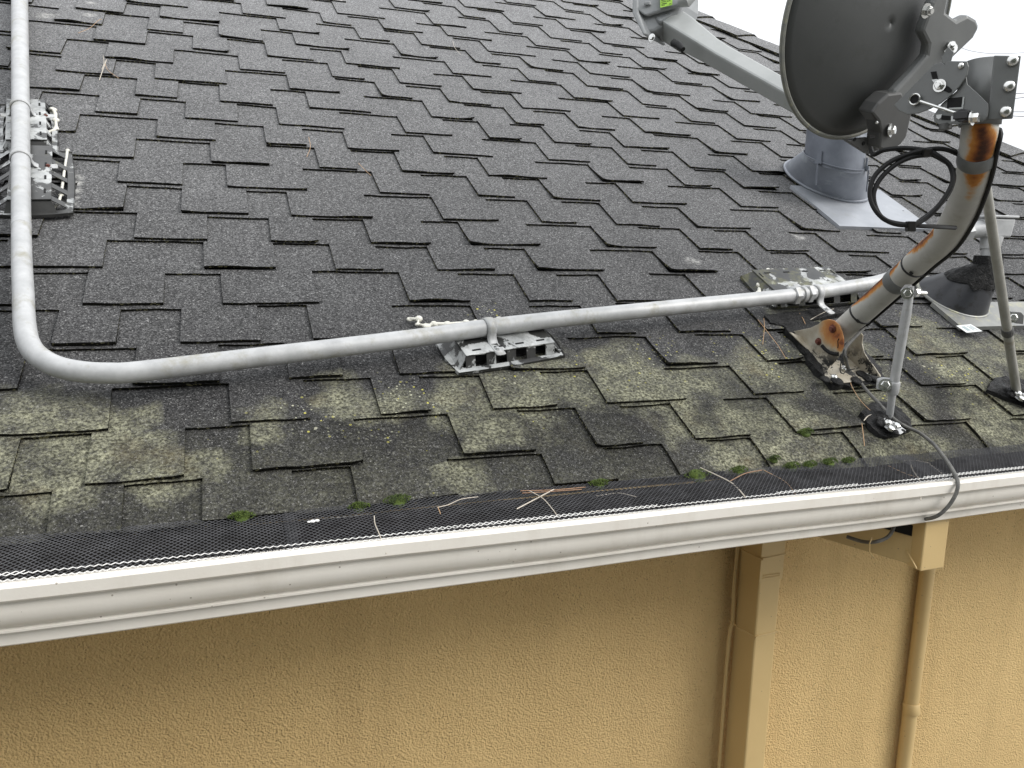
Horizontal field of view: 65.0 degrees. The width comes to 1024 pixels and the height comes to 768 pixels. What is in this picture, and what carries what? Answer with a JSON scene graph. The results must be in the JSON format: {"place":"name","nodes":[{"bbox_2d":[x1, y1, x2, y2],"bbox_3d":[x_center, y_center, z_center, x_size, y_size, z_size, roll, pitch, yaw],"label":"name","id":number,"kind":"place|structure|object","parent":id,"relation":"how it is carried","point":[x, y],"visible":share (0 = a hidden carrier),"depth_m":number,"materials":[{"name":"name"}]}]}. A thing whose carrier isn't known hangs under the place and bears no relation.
{"place":"outdoors","nodes":[
{"label":"outdoors","id":0,"kind":"place"},
{"bbox_2d":[698,0,1023,149],"label":"sky","id":1,"kind":"structure","parent":0,"point":[1000,23],"materials":[{"name":"white"}]},
{"bbox_2d":[963,48,1023,53],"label":"power line","id":2,"kind":"object","parent":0,"point":[992,53],"visible":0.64,"depth_m":26.00,"materials":[{"name":"grey metal"}]},
{"label":"ground","id":3,"kind":"structure","parent":0,"visible":0},
{"bbox_2d":[0,0,1023,767],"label":"house","id":4,"kind":"structure","parent":3,"relation":"on","point":[470,160],"depth_m":1.92,"materials":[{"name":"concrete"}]},
{"bbox_2d":[0,99,57,154],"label":"pipe support","id":5,"kind":"object","parent":4,"relation":"on","point":[39,131],"visible":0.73,"depth_m":2.11,"materials":[{"name":"paint"}]},
{"bbox_2d":[47,107,59,134],"bbox_3d":[-1.256,-0.720,2.199,0.038,0.089,0.160,-3,11,-22],"label":"sealant bead","id":6,"kind":"object","parent":5,"relation":"attached to","point":[55,120],"visible":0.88,"depth_m":2.20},
{"bbox_2d":[0,145,75,217],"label":"pipe support","id":7,"kind":"object","parent":4,"relation":"on","point":[42,197],"visible":0.7,"depth_m":1.89,"materials":[{"name":"metal"}]},
{"bbox_2d":[54,149,69,207],"bbox_3d":[-1.098,-0.502,1.966,0.024,0.168,0.300,-2,11,-20],"label":"sealant bead","id":8,"kind":"object","parent":7,"relation":"attached to","point":[60,194],"visible":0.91,"depth_m":1.97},
{"bbox_2d":[407,316,476,327],"bbox_3d":[-0.150,-0.137,1.777,0.163,0.026,0.042,-2,11,-20],"label":"sealant bead","id":9,"kind":"object","parent":4,"relation":"on","point":[417,319],"visible":0.68,"depth_m":1.76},
{"bbox_2d":[435,329,564,374],"bbox_3d":[-0.026,-0.085,1.745,0.275,0.100,0.124,-5,12,-29],"label":"pipe support","id":10,"kind":"object","parent":4,"relation":"on","point":[469,353],"visible":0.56,"depth_m":1.70,"materials":[{"name":"metal"}]},
{"bbox_2d":[0,0,884,383],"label":"roof conduit","id":11,"kind":"object","parent":10,"relation":"on","point":[36,352],"visible":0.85,"depth_m":1.66,"materials":[{"name":"metal"}]},
{"bbox_2d":[0,444,1023,646],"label":"gutter","id":12,"kind":"object","parent":4,"relation":"attached to","point":[68,589],"visible":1,"depth_m":1.29,"materials":[{"name":"beige paint"}]},
{"bbox_2d":[226,510,255,522],"bbox_3d":[-0.424,0.206,1.261,0.046,0.022,0.021,-2,11,-20],"label":"moss clump","id":13,"kind":"object","parent":12,"relation":"on","point":[241,516],"visible":1,"depth_m":1.26,"materials":[{"name":"green plant"}]},
{"bbox_2d":[347,501,370,512],"bbox_3d":[-0.252,0.200,1.321,0.040,0.021,0.019,-2,11,-20],"label":"moss clump","id":14,"kind":"object","parent":12,"relation":"on","point":[358,504],"visible":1,"depth_m":1.32,"materials":[{"name":"green plant"}]},
{"bbox_2d":[383,493,412,507],"bbox_3d":[-0.192,0.193,1.348,0.053,0.026,0.026,-2,11,-20],"label":"moss clump","id":15,"kind":"object","parent":12,"relation":"on","point":[396,499],"visible":1,"depth_m":1.34,"materials":[{"name":"green plant"}]},
{"bbox_2d":[437,496,477,507],"bbox_3d":[-0.091,0.196,1.338,0.080,0.007,0.004,-6,13,-36],"label":"pine needle","id":16,"kind":"object","parent":12,"relation":"on","point":[457,500],"visible":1,"depth_m":1.34,"materials":[{"name":"beige plant"}]},
{"bbox_2d":[516,489,553,508],"bbox_3d":[0.041,0.198,1.382,0.003,0.015,0.097,11,14,41],"label":"pine needle","id":17,"kind":"object","parent":12,"relation":"on","point":[534,499],"visible":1,"depth_m":1.38,"materials":[{"name":"beige plant"}]},
{"bbox_2d":[530,491,557,515],"bbox_3d":[0.057,0.203,1.368,0.010,0.026,0.075,-7,13,-38],"label":"pine needle","id":18,"kind":"object","parent":12,"relation":"on","point":[546,502],"visible":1,"depth_m":1.37,"materials":[{"name":"beige plant"}]},
{"bbox_2d":[522,489,581,493],"bbox_3d":[0.072,0.189,1.411,0.120,0.010,0.003,-4,12,-26],"label":"pine needle","id":19,"kind":"object","parent":12,"relation":"on","point":[552,491],"visible":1,"depth_m":1.41,"materials":[{"name":"brown plant"}]},
{"bbox_2d":[520,487,585,490],"bbox_3d":[0.074,0.186,1.418,0.131,0.011,0.005,-4,11,-25],"label":"pine needle","id":20,"kind":"object","parent":12,"relation":"on","point":[554,489],"visible":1,"depth_m":1.42,"materials":[{"name":"brown plant"}]},
{"bbox_2d":[588,478,608,488],"bbox_3d":[0.159,0.180,1.472,0.044,0.022,0.020,-2,11,-20],"label":"moss clump","id":21,"kind":"object","parent":12,"relation":"on","point":[598,482],"visible":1,"depth_m":1.47,"materials":[{"name":"green plant"}]},
{"bbox_2d":[684,468,711,482],"bbox_3d":[0.356,0.173,1.541,0.064,0.029,0.030,-2,11,-20],"label":"moss clump","id":22,"kind":"object","parent":12,"relation":"on","point":[696,473],"visible":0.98,"depth_m":1.53,"materials":[{"name":"green plant"}]},
{"bbox_2d":[700,467,745,497],"bbox_3d":[0.404,0.181,1.506,0.030,0.029,0.112,-6,12,-34],"label":"pine needle","id":23,"kind":"object","parent":12,"relation":"on","point":[725,479],"visible":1,"depth_m":1.52,"materials":[{"name":"beige plant"}]},
{"bbox_2d":[729,465,748,475],"bbox_3d":[0.444,0.167,1.575,0.045,0.023,0.022,-2,11,-20],"label":"moss clump","id":24,"kind":"object","parent":12,"relation":"on","point":[738,469],"visible":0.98,"depth_m":1.57,"materials":[{"name":"green plant"}]},
{"bbox_2d":[730,470,761,480],"bbox_3d":[0.451,0.175,1.550,0.101,0.008,0.004,-7,13,-38],"label":"pine needle","id":25,"kind":"object","parent":12,"relation":"on","point":[745,473],"visible":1,"depth_m":1.55,"materials":[{"name":"brown plant"}]},
{"bbox_2d":[782,461,800,471],"bbox_3d":[0.561,0.164,1.615,0.048,0.023,0.022,-2,11,-20],"label":"moss clump","id":26,"kind":"object","parent":12,"relation":"on","point":[790,465],"visible":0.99,"depth_m":1.61,"materials":[{"name":"green plant"}]},
{"bbox_2d":[802,460,817,469],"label":"moss clump","id":27,"kind":"object","parent":12,"relation":"on","point":[810,464],"visible":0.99,"depth_m":1.62,"materials":[{"name":"green plant"}]},
{"bbox_2d":[820,457,837,467],"bbox_3d":[0.650,0.158,1.649,0.047,0.024,0.022,-2,11,-20],"label":"moss clump","id":28,"kind":"object","parent":12,"relation":"on","point":[829,461],"visible":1,"depth_m":1.64,"materials":[{"name":"green plant"}]},
{"bbox_2d":[841,456,855,465],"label":"moss clump","id":29,"kind":"object","parent":12,"relation":"on","point":[846,460],"visible":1,"depth_m":1.66,"materials":[{"name":"green plant"}]},
{"bbox_2d":[758,320,785,357],"bbox_3d":[0.641,-0.112,1.981,0.006,0.079,0.145,-1,11,-12],"label":"pine needle","id":30,"kind":"object","parent":4,"relation":"on","point":[773,339],"visible":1,"depth_m":1.98,"materials":[{"name":"plant"}]},
{"bbox_2d":[766,455,780,462],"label":"moss clump","id":31,"kind":"object","parent":4,"relation":"on","point":[774,459],"visible":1,"depth_m":1.62,"materials":[{"name":"green plant"}]},
{"bbox_2d":[740,267,859,308],"bbox_3d":[0.806,-0.271,2.236,0.337,0.108,0.148,-3,11,-23],"label":"pipe support","id":32,"kind":"object","parent":4,"relation":"on","point":[773,279],"visible":0.69,"depth_m":2.21,"materials":[{"name":"metal"}]},
{"bbox_2d":[756,268,768,291],"bbox_3d":[0.692,-0.281,2.218,0.039,0.073,0.177,7,12,28],"label":"sealant bead","id":33,"kind":"object","parent":32,"relation":"attached to","point":[759,288],"visible":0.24,"depth_m":2.17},
{"bbox_2d":[764,310,843,325],"bbox_3d":[0.772,-0.172,2.120,0.270,0.044,0.052,-4,12,-28],"label":"roof tar","id":34,"kind":"object","parent":4,"relation":"on","point":[783,318],"visible":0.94,"depth_m":2.10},
{"bbox_2d":[797,427,814,436],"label":"moss clump","id":35,"kind":"object","parent":4,"relation":"on","point":[804,432],"visible":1,"depth_m":1.71,"materials":[{"name":"green plant"}]},
{"bbox_2d":[633,0,1023,434],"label":"satellite dish","id":36,"kind":"object","parent":4,"relation":"attached to","point":[879,72],"visible":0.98,"depth_m":1.46,"materials":[{"name":"grey paint"}]},
{"bbox_2d":[840,127,1003,557],"bbox_3d":[0.794,-0.050,1.613,0.236,0.844,0.589,5,11,20],"label":"coaxial cable","id":37,"kind":"object","parent":36,"relation":"attached to","point":[915,152],"visible":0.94,"depth_m":1.34,"materials":[{"name":"black plastic"}]},
{"bbox_2d":[782,319,883,390],"bbox_3d":[0.795,-0.076,1.997,0.203,0.146,0.249,-2,11,-20],"label":"roof tar","id":38,"kind":"object","parent":4,"relation":"on","point":[814,365],"visible":0.41,"depth_m":1.96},
{"bbox_2d":[724,519,948,767],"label":"downspout","id":39,"kind":"object","parent":4,"relation":"attached to","point":[920,546],"visible":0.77,"depth_m":1.87,"materials":[{"name":"beige metal"}]},
{"bbox_2d":[717,547,739,767],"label":"wall cable","id":40,"kind":"object","parent":39,"relation":"attached to","point":[731,626],"depth_m":1.93,"materials":[{"name":"beige plastic"}]},
{"bbox_2d":[783,129,931,231],"bbox_3d":[1.190,-0.805,2.886,0.423,0.501,0.460,-2,11,-20],"label":"roof vent","id":41,"kind":"object","parent":4,"relation":"on","point":[830,176],"visible":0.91,"depth_m":2.77,"materials":[{"name":"grey metal"}]},
{"bbox_2d":[858,401,911,439],"bbox_3d":[0.839,0.082,1.807,0.129,0.071,0.100,-2,11,-20],"label":"roof tar","id":42,"kind":"object","parent":4,"relation":"on","point":[872,426],"visible":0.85,"depth_m":1.79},
{"bbox_2d":[895,569,935,767],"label":"wall conduit","id":43,"kind":"object","parent":4,"relation":"attached to","point":[917,650],"depth_m":2.15,"materials":[{"name":"beige metal"}]},
{"bbox_2d":[916,249,1023,332],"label":"pipe boot","id":44,"kind":"object","parent":4,"relation":"on","point":[959,298],"visible":0.81,"depth_m":2.29,"materials":[{"name":"grey metal"}]},
{"bbox_2d":[965,215,1019,249],"bbox_3d":[1.341,-0.428,2.279,0.159,0.104,0.059,0,10,-10],"label":"conduit body","id":45,"kind":"object","parent":44,"relation":"attached to","point":[1005,224],"visible":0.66,"depth_m":2.26,"materials":[{"name":"paint"}]},
{"bbox_2d":[984,375,1023,406],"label":"roof tar","id":46,"kind":"object","parent":4,"relation":"on","point":[997,387],"visible":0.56,"depth_m":1.99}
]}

